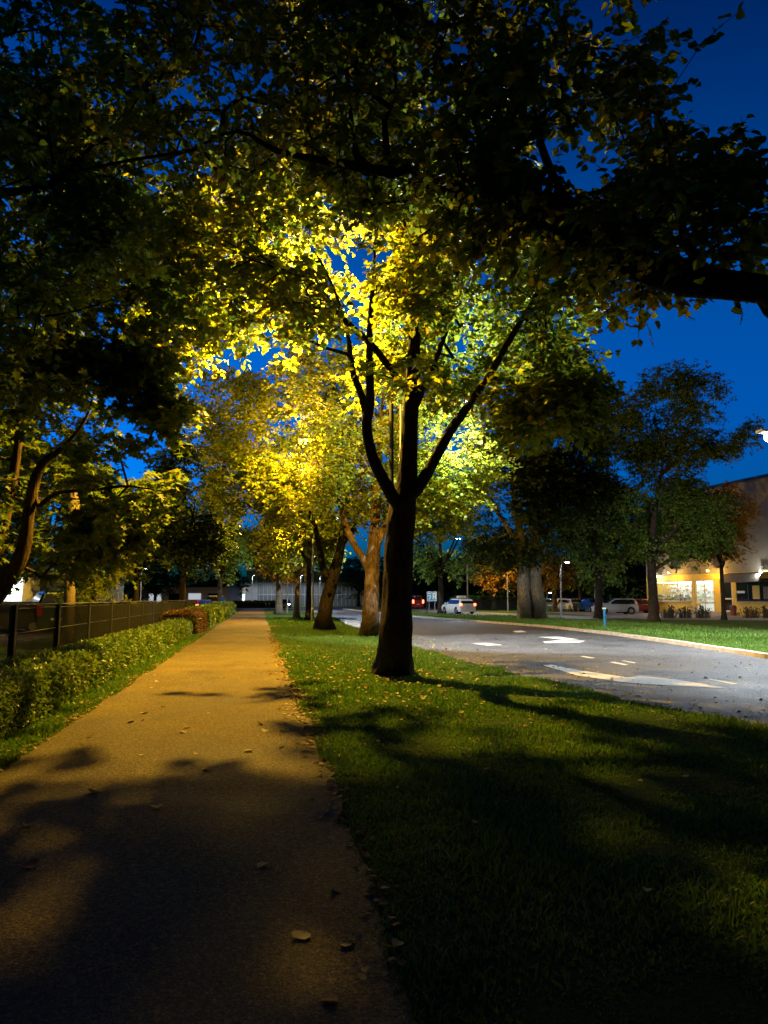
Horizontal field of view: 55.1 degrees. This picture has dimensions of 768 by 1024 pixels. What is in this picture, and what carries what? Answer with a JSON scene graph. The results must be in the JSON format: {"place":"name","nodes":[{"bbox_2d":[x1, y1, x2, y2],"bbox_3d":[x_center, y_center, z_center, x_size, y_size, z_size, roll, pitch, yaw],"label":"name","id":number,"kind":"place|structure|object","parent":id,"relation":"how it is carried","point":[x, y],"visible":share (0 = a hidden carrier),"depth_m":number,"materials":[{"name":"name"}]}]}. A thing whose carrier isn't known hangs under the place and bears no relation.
{"place":"outdoors","nodes":[
{"label":"outdoors","id":0,"kind":"place"},
{"bbox_2d":[0,609,414,1023],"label":"path","id":1,"kind":"structure","parent":0,"point":[123,901],"depth_m":4.39,"materials":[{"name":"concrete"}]},
{"bbox_2d":[20,663,337,1000],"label":"fallen leaves","id":2,"kind":"object","parent":1,"relation":"on","point":[299,934],"visible":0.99,"depth_m":4.43,"materials":[{"name":"brown plant"}]},
{"bbox_2d":[0,631,416,979],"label":"fallen leaves","id":3,"kind":"object","parent":1,"relation":"on","point":[372,890],"visible":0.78,"depth_m":7.66,"materials":[{"name":"brown plant"}]},
{"bbox_2d":[236,607,437,608],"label":"street","id":4,"kind":"structure","parent":0,"point":[300,608],"depth_m":114.59,"materials":[{"name":"grey asphalt"}]},
{"bbox_2d":[282,599,290,607],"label":"car","id":5,"kind":"object","parent":4,"relation":"on","point":[284,602],"visible":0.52,"depth_m":118.78,"materials":[{"name":"paint"}]},
{"bbox_2d":[266,617,424,652],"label":"grass","id":6,"kind":"structure","parent":0,"point":[286,622],"depth_m":31.07,"materials":[{"name":"green plant"}]},
{"bbox_2d":[0,599,767,1023],"bbox_3d":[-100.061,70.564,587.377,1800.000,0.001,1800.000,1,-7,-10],"label":"ground","id":7,"kind":"structure","parent":0,"point":[692,995],"depth_m":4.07,"materials":[{"name":"green plant"}]},
{"bbox_2d":[0,664,53,740],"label":"hedge","id":8,"kind":"object","parent":7,"relation":"on","point":[23,697],"visible":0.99,"depth_m":9.12,"materials":[{"name":"green plant"}]},
{"bbox_2d":[0,625,80,643],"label":"car park","id":9,"kind":"structure","parent":7,"relation":"on","point":[1,632],"depth_m":32.70,"materials":[{"name":"grey asphalt"}]},
{"bbox_2d":[0,601,37,633],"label":"parked car","id":10,"kind":"object","parent":9,"relation":"on","point":[4,612],"visible":0.25,"depth_m":33.25,"materials":[{"name":"paint"}]},
{"bbox_2d":[32,590,76,628],"bbox_3d":[-16.154,4.819,35.684,2.100,1.975,4.935,4,-8,-30],"label":"parked car","id":11,"kind":"object","parent":9,"relation":"on","point":[43,597],"visible":0.09,"depth_m":33.55,"materials":[{"name":"paint"}]},
{"bbox_2d":[0,412,134,590],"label":"tree","id":12,"kind":"object","parent":9,"relation":"on","point":[16,517],"visible":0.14,"depth_m":39.17,"materials":[{"name":"green plant"}]},
{"bbox_2d":[114,531,174,599],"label":"tree","id":13,"kind":"object","parent":9,"relation":"on","point":[137,574],"visible":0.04,"depth_m":55.50,"materials":[{"name":"green plant"}]},
{"bbox_2d":[4,571,123,601],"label":"shed","id":14,"kind":"structure","parent":7,"relation":"on","point":[29,590],"depth_m":53.19,"materials":[{"name":"metal"}]},
{"bbox_2d":[61,492,80,644],"bbox_3d":[-8.698,1.744,20.436,0.316,4.701,0.316,1,-7,-10],"label":"wooden mast","id":15,"kind":"object","parent":7,"relation":"on","point":[69,596],"visible":0.09,"depth_m":20.27,"materials":[{"name":"brown wood"}]},
{"bbox_2d":[0,632,148,713],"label":"hedge","id":16,"kind":"object","parent":7,"relation":"on","point":[76,668],"visible":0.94,"depth_m":12.55,"materials":[{"name":"green plant"}]},
{"bbox_2d":[42,554,142,634],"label":"tree","id":17,"kind":"object","parent":7,"relation":"on","point":[98,586],"visible":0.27,"depth_m":23.81,"materials":[{"name":"green plant"}]},
{"bbox_2d":[0,0,188,425],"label":"maple tree","id":18,"kind":"object","parent":7,"relation":"on","point":[91,247],"visible":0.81,"depth_m":8.90,"materials":[{"name":"green plant"}]},
{"bbox_2d":[0,600,195,660],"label":"fence","id":19,"kind":"object","parent":7,"relation":"on","point":[107,618],"visible":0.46,"depth_m":17.16,"materials":[{"name":"metal"}]},
{"bbox_2d":[0,633,205,768],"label":"grass","id":20,"kind":"structure","parent":7,"relation":"on","point":[25,734],"depth_m":10.53,"materials":[{"name":"green plant"}]},
{"bbox_2d":[0,70,227,603],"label":"maple tree","id":21,"kind":"object","parent":7,"relation":"on","point":[94,534],"visible":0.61,"depth_m":14.41,"materials":[{"name":"green plant"}]},
{"bbox_2d":[109,618,193,658],"bbox_3d":[-7.722,4.208,25.269,1.392,0.900,13.139,1,-7,-10],"label":"hedge","id":22,"kind":"object","parent":7,"relation":"on","point":[163,635],"visible":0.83,"depth_m":22.91,"materials":[{"name":"green plant"}]},
{"bbox_2d":[124,561,198,601],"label":"tree","id":23,"kind":"object","parent":7,"relation":"on","point":[154,587],"visible":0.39,"depth_m":117.14,"materials":[{"name":"green plant"}]},
{"bbox_2d":[123,585,242,602],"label":"warehouse","id":24,"kind":"structure","parent":7,"relation":"on","point":[229,593],"depth_m":119.27,"materials":[{"name":"metal"}]},
{"bbox_2d":[149,593,160,601],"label":"window","id":25,"kind":"structure","parent":24,"relation":"in","point":[159,596],"depth_m":119.13,"materials":[{"name":"white"}]},
{"bbox_2d":[169,593,178,599],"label":"window","id":26,"kind":"structure","parent":24,"relation":"in","point":[172,596],"depth_m":119.16,"materials":[{"name":"black glass"}]},
{"bbox_2d":[188,593,200,599],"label":"window","id":27,"kind":"structure","parent":24,"relation":"in","point":[191,596],"depth_m":119.16,"materials":[{"name":"white"}]},
{"bbox_2d":[159,607,207,633],"bbox_3d":[-9.416,5.164,34.940,1.891,1.292,6.490,1,-7,-10],"label":"hedge","id":28,"kind":"object","parent":7,"relation":"on","point":[197,617],"visible":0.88,"depth_m":32.35,"materials":[{"name":"brown plant"}]},
{"bbox_2d":[138,437,248,599],"bbox_3d":[-12.389,1.003,46.636,6.908,12.383,7.181,5,-8,-36],"label":"tree","id":29,"kind":"object","parent":7,"relation":"on","point":[190,542],"visible":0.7,"depth_m":45.25,"materials":[{"name":"green plant"}]},
{"bbox_2d":[188,599,205,605],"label":"parked car","id":30,"kind":"object","parent":7,"relation":"on","point":[199,601],"visible":0.09,"depth_m":72.22,"materials":[{"name":"paint"}]},
{"bbox_2d":[185,605,218,627],"bbox_3d":[-10.787,6.085,43.141,1.892,1.397,6.818,1,-7,-10],"label":"hedge","id":31,"kind":"object","parent":7,"relation":"on","point":[212,615],"visible":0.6,"depth_m":41.47,"materials":[{"name":"green plant"}]},
{"bbox_2d":[198,602,228,621],"bbox_3d":[-12.602,7.371,54.132,2.044,1.475,12.250,1,-7,-10],"label":"hedge","id":32,"kind":"object","parent":7,"relation":"on","point":[222,611],"visible":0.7,"depth_m":50.57,"materials":[{"name":"green plant"}]},
{"bbox_2d":[207,595,225,602],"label":"parked car","id":33,"kind":"object","parent":7,"relation":"on","point":[213,598],"visible":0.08,"depth_m":88.99,"materials":[{"name":"paint"}]},
{"bbox_2d":[186,563,250,599],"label":"tree","id":34,"kind":"object","parent":7,"relation":"on","point":[210,581],"visible":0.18,"depth_m":128.92,"materials":[{"name":"green plant"}]},
{"bbox_2d":[186,474,258,601],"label":"tree","id":35,"kind":"object","parent":7,"relation":"on","point":[241,541],"visible":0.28,"depth_m":69.31,"materials":[{"name":"green plant"}]},
{"bbox_2d":[212,600,236,616],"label":"hedge","id":36,"kind":"object","parent":7,"relation":"on","point":[231,605],"visible":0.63,"depth_m":68.06,"materials":[{"name":"green plant"}]},
{"bbox_2d":[233,600,286,607],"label":"hedge","id":37,"kind":"object","parent":7,"relation":"on","point":[252,604],"visible":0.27,"depth_m":123.27,"materials":[{"name":"green plant"}]},
{"bbox_2d":[240,525,315,613],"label":"lime tree","id":38,"kind":"object","parent":7,"relation":"on","point":[278,609],"visible":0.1,"depth_m":76.81,"materials":[{"name":"green plant"}]},
{"bbox_2d":[182,335,398,630],"bbox_3d":[-4.286,-1.289,37.545,12.285,15.554,9.804,1,-7,-10],"label":"lime tree","id":39,"kind":"object","parent":7,"relation":"on","point":[232,443],"visible":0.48,"depth_m":36.03,"materials":[{"name":"green plant"}]},
{"bbox_2d":[244,503,351,617],"bbox_3d":[-7.231,3.479,62.099,8.735,11.069,8.820,-1,-7,4],"label":"lime tree","id":40,"kind":"object","parent":7,"relation":"on","point":[266,540],"visible":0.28,"depth_m":60.88,"materials":[{"name":"green plant"}]},
{"bbox_2d":[272,507,349,620],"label":"lime tree","id":41,"kind":"object","parent":7,"relation":"on","point":[305,547],"visible":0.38,"depth_m":52.43,"materials":[{"name":"green plant"}]},
{"bbox_2d":[311,516,313,621],"bbox_3d":[-6.292,3.199,50.451,3.076,8.710,0.234,1,-7,-5],"label":"street lamp","id":42,"kind":"object","parent":7,"relation":"on","point":[312,613],"visible":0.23,"depth_m":50.32,"materials":[{"name":"metal"}]},
{"bbox_2d":[240,570,422,605],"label":"office building","id":43,"kind":"structure","parent":7,"relation":"on","point":[259,589],"depth_m":159.06,"materials":[{"name":"white paint"}]},
{"bbox_2d":[308,292,393,504],"bbox_3d":[-1.218,-1.009,18.463,3.068,9.610,0.232,1,-7,-7],"label":"street lamp","id":44,"kind":"object","parent":7,"relation":"on","point":[391,441],"visible":0.06,"depth_m":18.71,"materials":[{"name":"metal"}]},
{"bbox_2d":[320,556,382,605],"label":"tree","id":45,"kind":"object","parent":7,"relation":"on","point":[347,570],"visible":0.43,"depth_m":147.95,"materials":[{"name":"green plant"}]},
{"bbox_2d":[117,64,629,676],"bbox_3d":[-0.720,-2.981,15.672,10.894,13.488,8.061,1,-7,-10],"label":"lime tree","id":46,"kind":"object","parent":7,"relation":"on","point":[271,280],"visible":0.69,"depth_m":14.72,"materials":[{"name":"green plant"}]},
{"bbox_2d":[234,319,520,636],"bbox_3d":[-0.236,-1.070,31.573,12.210,13.590,8.734,1,-7,-10],"label":"lime tree","id":47,"kind":"object","parent":7,"relation":"on","point":[440,496],"visible":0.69,"depth_m":30.32,"materials":[{"name":"leaf"},{"name":"dark bark"}]},
{"bbox_2d":[0,0,767,346],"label":"lime tree","id":48,"kind":"object","parent":7,"relation":"on","point":[486,130],"visible":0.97,"depth_m":6.46,"materials":[{"name":"green plant"}]},
{"bbox_2d":[354,557,427,597],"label":"tree","id":49,"kind":"object","parent":7,"relation":"on","point":[415,590],"visible":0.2,"depth_m":138.26,"materials":[{"name":"green plant"}]},
{"bbox_2d":[412,559,451,604],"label":"tree","id":50,"kind":"object","parent":7,"relation":"on","point":[423,595],"visible":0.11,"depth_m":145.72,"materials":[{"name":"green plant"}]},
{"bbox_2d":[399,401,465,457],"bbox_3d":[2.067,0.245,26.574,3.285,9.010,0.235,2,-7,-16],"label":"street lamp","id":51,"kind":"object","parent":7,"relation":"on","point":[400,414],"visible":0.16,"depth_m":26.54,"materials":[{"name":"metal"}]},
{"bbox_2d":[422,552,491,599],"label":"tree","id":52,"kind":"object","parent":7,"relation":"on","point":[452,587],"visible":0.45,"depth_m":126.99,"materials":[{"name":"green plant"}]},
{"bbox_2d":[485,541,546,599],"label":"tree","id":53,"kind":"object","parent":7,"relation":"on","point":[511,595],"visible":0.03,"depth_m":124.10,"materials":[{"name":"green plant"}]},
{"bbox_2d":[281,645,766,891],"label":"fallen leaves","id":54,"kind":"object","parent":7,"relation":"on","point":[474,821],"visible":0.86,"depth_m":12.16,"materials":[{"name":"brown plant"}]},
{"bbox_2d":[516,544,577,597],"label":"tree","id":55,"kind":"object","parent":7,"relation":"on","point":[556,555],"visible":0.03,"depth_m":128.99,"materials":[{"name":"green plant"}]},
{"bbox_2d":[343,608,767,658],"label":"kerb","id":56,"kind":"structure","parent":7,"relation":"on","point":[726,649],"depth_m":28.73,"materials":[{"name":"concrete"}]},
{"bbox_2d":[354,608,767,652],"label":"verge","id":57,"kind":"structure","parent":7,"relation":"on","point":[754,624],"depth_m":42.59,"materials":[{"name":"green plant"}]},
{"bbox_2d":[427,591,436,605],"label":"road sign","id":58,"kind":"object","parent":57,"relation":"on","point":[431,596],"visible":0.97,"depth_m":91.56,"materials":[{"name":"metal"}]},
{"bbox_2d":[413,475,484,612],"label":"tree","id":59,"kind":"object","parent":57,"relation":"on","point":[433,560],"visible":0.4,"depth_m":75.33,"materials":[{"name":"green plant"}]},
{"bbox_2d":[450,595,517,608],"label":"hedge","id":60,"kind":"object","parent":57,"relation":"on","point":[483,602],"visible":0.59,"depth_m":101.29,"materials":[{"name":"green plant"}]},
{"bbox_2d":[468,530,516,610],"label":"tree","id":61,"kind":"object","parent":57,"relation":"on","point":[500,584],"visible":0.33,"depth_m":90.51,"materials":[{"name":"orange plant"}]},
{"bbox_2d":[506,557,508,610],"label":"street lamp","id":62,"kind":"object","parent":57,"relation":"on","point":[507,593],"visible":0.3,"depth_m":87.39,"materials":[{"name":"metal"}]},
{"bbox_2d":[450,346,630,618],"bbox_3d":[11.172,-2.175,53.514,13.028,21.020,11.642,1,-7,-10],"label":"poplar tree","id":63,"kind":"object","parent":57,"relation":"on","point":[553,489],"visible":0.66,"depth_m":50.74,"materials":[{"name":"green plant"}]},
{"bbox_2d":[545,598,551,608],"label":"parked car","id":64,"kind":"object","parent":57,"relation":"on","point":[548,603],"visible":0.23,"depth_m":89.31,"materials":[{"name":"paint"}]},
{"bbox_2d":[549,598,568,610],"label":"parked car","id":65,"kind":"object","parent":57,"relation":"on","point":[563,602],"visible":0.34,"depth_m":87.37,"materials":[{"name":"paint"}]},
{"bbox_2d":[541,548,581,611],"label":"tree","id":66,"kind":"object","parent":57,"relation":"on","point":[551,579],"visible":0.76,"depth_m":82.61,"materials":[{"name":"green plant"}]},
{"bbox_2d":[560,561,569,615],"bbox_3d":[15.331,6.510,62.360,0.965,4.710,0.230,1,-7,-10],"label":"street lamp","id":67,"kind":"object","parent":57,"relation":"on","point":[561,610],"visible":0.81,"depth_m":62.20,"materials":[{"name":"metal"}]},
{"bbox_2d":[563,599,584,610],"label":"parked car","id":68,"kind":"object","parent":57,"relation":"on","point":[571,604],"visible":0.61,"depth_m":85.90,"materials":[{"name":"paint"}]},
{"bbox_2d":[565,546,605,610],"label":"tree","id":69,"kind":"object","parent":57,"relation":"on","point":[583,586],"visible":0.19,"depth_m":87.29,"materials":[{"name":"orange plant"}]},
{"bbox_2d":[564,550,619,600],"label":"tree","id":70,"kind":"object","parent":57,"relation":"on","point":[576,590],"visible":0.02,"depth_m":110.33,"materials":[{"name":"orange plant"}]},
{"bbox_2d":[602,607,605,626],"bbox_3d":[11.842,5.662,39.530,0.180,1.070,0.140,1,-7,-10],"label":"marker post","id":71,"kind":"object","parent":57,"relation":"on","point":[604,616],"visible":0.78,"depth_m":39.51,"materials":[{"name":"blue plastic"}]},
{"bbox_2d":[555,467,660,617],"bbox_3d":[16.233,2.314,56.322,9.011,11.863,8.764,1,-7,-10],"label":"tree","id":72,"kind":"object","parent":57,"relation":"on","point":[599,557],"visible":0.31,"depth_m":55.09,"materials":[{"name":"green plant"}]},
{"bbox_2d":[583,554,646,601],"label":"tree","id":73,"kind":"object","parent":57,"relation":"on","point":[611,594],"visible":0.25,"depth_m":102.29,"materials":[{"name":"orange plant"}]},
{"bbox_2d":[602,554,646,598],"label":"tree","id":74,"kind":"object","parent":57,"relation":"on","point":[635,574],"visible":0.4,"depth_m":96.28,"materials":[{"name":"green plant"}]},
{"bbox_2d":[577,358,767,621],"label":"tree","id":75,"kind":"object","parent":57,"relation":"on","point":[646,532],"visible":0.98,"depth_m":50.19,"materials":[{"name":"green plant"}]},
{"bbox_2d":[755,429,767,441],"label":"street lamp","id":76,"kind":"object","parent":57,"relation":"on","point":[763,431],"visible":1,"depth_m":23.04,"materials":[{"name":"metal"}]},
{"bbox_2d":[531,580,607,605],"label":"warehouse","id":77,"kind":"structure","parent":7,"relation":"on","point":[564,593],"depth_m":129.17,"materials":[{"name":"grey concrete"}]},
{"bbox_2d":[546,611,767,620],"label":"forecourt","id":78,"kind":"structure","parent":7,"relation":"on","point":[639,615],"depth_m":60.84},
{"bbox_2d":[577,599,603,611],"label":"parked car","id":79,"kind":"object","parent":78,"relation":"on","point":[586,604],"visible":0.58,"depth_m":82.62,"materials":[{"name":"paint"}]},
{"bbox_2d":[591,598,638,613],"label":"parked car","id":80,"kind":"object","parent":78,"relation":"on","point":[627,606],"visible":0.67,"depth_m":69.57,"materials":[{"name":"paint"}]},
{"bbox_2d":[616,599,659,612],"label":"parked car","id":81,"kind":"object","parent":78,"relation":"on","point":[643,605],"visible":0.23,"depth_m":74.51,"materials":[{"name":"paint"}]},
{"bbox_2d":[661,607,674,617],"bbox_3d":[21.844,7.748,56.768,0.767,0.857,0.846,4,-8,-29],"label":"border plant","id":82,"kind":"object","parent":78,"relation":"on","point":[669,613],"visible":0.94,"depth_m":56.71,"materials":[{"name":"green plant"}]},
{"bbox_2d":[668,605,679,617],"bbox_3d":[22.352,7.700,57.014,0.997,1.010,0.905,2,-7,-14],"label":"border plant","id":83,"kind":"object","parent":78,"relation":"on","point":[674,614],"visible":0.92,"depth_m":56.99,"materials":[{"name":"green plant"}]},
{"bbox_2d":[676,608,686,617],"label":"border plant","id":84,"kind":"object","parent":78,"relation":"on","point":[681,613],"visible":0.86,"depth_m":56.42,"materials":[{"name":"green plant"}]},
{"bbox_2d":[681,606,691,617],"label":"border plant","id":85,"kind":"object","parent":78,"relation":"on","point":[687,611],"visible":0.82,"depth_m":56.72,"materials":[{"name":"green plant"}]},
{"bbox_2d":[691,607,704,617],"bbox_3d":[24.080,7.711,56.457,0.767,0.857,0.846,6,-9,-41],"label":"border plant","id":86,"kind":"object","parent":78,"relation":"on","point":[698,615],"visible":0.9,"depth_m":56.47,"materials":[{"name":"green plant"}]},
{"bbox_2d":[699,605,709,617],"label":"border plant","id":87,"kind":"object","parent":78,"relation":"on","point":[703,614],"visible":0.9,"depth_m":56.70,"materials":[{"name":"green plant"}]},
{"bbox_2d":[677,480,763,619],"bbox_3d":[23.429,2.717,51.735,5.880,9.967,6.114,1,-7,-10],"label":"tree","id":88,"kind":"object","parent":78,"relation":"on","point":[740,519],"visible":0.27,"depth_m":51.17,"materials":[{"name":"green plant"}]},
{"bbox_2d":[730,605,736,615],"bbox_3d":[30.337,8.547,63.924,0.576,0.900,0.576,1,-7,-10],"label":"litter bin","id":89,"kind":"object","parent":78,"relation":"on","point":[733,609],"visible":1,"depth_m":63.73,"materials":[{"name":"red metal"}]},
{"bbox_2d":[740,606,753,617],"bbox_3d":[27.880,7.685,56.556,0.921,0.934,0.836,-1,-7,5],"label":"border plant","id":90,"kind":"object","parent":78,"relation":"on","point":[747,612],"visible":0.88,"depth_m":56.43,"materials":[{"name":"green plant"}]},
{"bbox_2d":[750,607,761,617],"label":"border plant","id":91,"kind":"object","parent":78,"relation":"on","point":[756,612],"visible":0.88,"depth_m":57.04,"materials":[{"name":"green plant"}]},
{"bbox_2d":[760,605,767,617],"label":"border plant","id":92,"kind":"object","parent":78,"relation":"on","point":[764,613],"visible":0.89,"depth_m":56.44,"materials":[{"name":"green plant"}]},
{"bbox_2d":[565,620,767,633],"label":"footpath","id":93,"kind":"structure","parent":7,"relation":"on","point":[691,628],"depth_m":35.60,"materials":[{"name":"concrete"}]},
{"bbox_2d":[646,474,767,615],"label":"shop building","id":94,"kind":"structure","parent":7,"relation":"on","point":[746,585],"depth_m":65.58,"materials":[{"name":"concrete"}]},
{"bbox_2d":[657,581,691,600],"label":"display window","id":95,"kind":"structure","parent":94,"relation":"in","point":[672,590],"depth_m":73.36,"materials":[{"name":"clear glass"}]},
{"bbox_2d":[694,580,714,610],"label":"glass door","id":96,"kind":"structure","parent":94,"relation":"in","point":[704,592],"depth_m":69.20,"materials":[{"name":"white"}]},
{"bbox_2d":[724,583,732,611],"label":"side door","id":97,"kind":"structure","parent":94,"relation":"in","point":[727,586],"depth_m":66.29,"materials":[{"name":"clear glass"}]},
{"bbox_2d":[736,581,767,601],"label":"dark window","id":98,"kind":"structure","parent":94,"relation":"in","point":[741,586],"depth_m":63.92,"materials":[{"name":"glass"}]},
{"bbox_2d":[0,0,767,598],"label":"sky","id":99,"kind":"structure","parent":0,"point":[732,71],"materials":[{"name":"blue"}]},
{"bbox_2d":[412,608,619,619],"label":"side street","id":100,"kind":"structure","parent":0,"point":[502,614],"depth_m":68.58,"materials":[{"name":"grey asphalt"}]},
{"bbox_2d":[412,595,423,608],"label":"van","id":101,"kind":"object","parent":100,"relation":"on","point":[417,601],"visible":0.6,"depth_m":106.31,"materials":[{"name":"paint"}]},
{"bbox_2d":[441,596,475,613],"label":"estate car","id":102,"kind":"object","parent":100,"relation":"on","point":[460,604],"visible":0.99,"depth_m":70.64,"materials":[{"name":"paint"}]},
{"bbox_2d":[300,609,767,726],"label":"road","id":103,"kind":"structure","parent":0,"point":[751,686],"depth_m":19.05,"materials":[{"name":"grey asphalt"}]},
{"bbox_2d":[543,637,576,639],"bbox_3d":[7.030,5.086,29.675,0.942,0.001,2.297,1,-7,-10],"label":"road marking","id":104,"kind":"object","parent":103,"relation":"on","point":[562,638],"visible":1,"depth_m":29.40,"materials":[{"name":"paint"}]},
{"bbox_2d":[544,640,582,642],"bbox_3d":[6.597,4.797,27.218,1.333,0.001,2.043,-3,-7,25],"label":"road marking","id":105,"kind":"object","parent":103,"relation":"on","point":[560,641],"visible":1,"depth_m":27.36,"materials":[{"name":"paint"}]},
{"bbox_2d":[412,629,766,721],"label":"fallen leaves","id":106,"kind":"object","parent":103,"relation":"on","point":[745,716],"visible":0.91,"depth_m":15.61,"materials":[{"name":"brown plant"}]},
{"bbox_2d":[544,665,724,687],"bbox_3d":[4.689,3.391,15.237,1.255,0.001,5.193,3,-8,-27],"label":"road marking","id":107,"kind":"object","parent":103,"relation":"on","point":[651,680],"visible":0.92,"depth_m":14.54,"materials":[{"name":"paint"}]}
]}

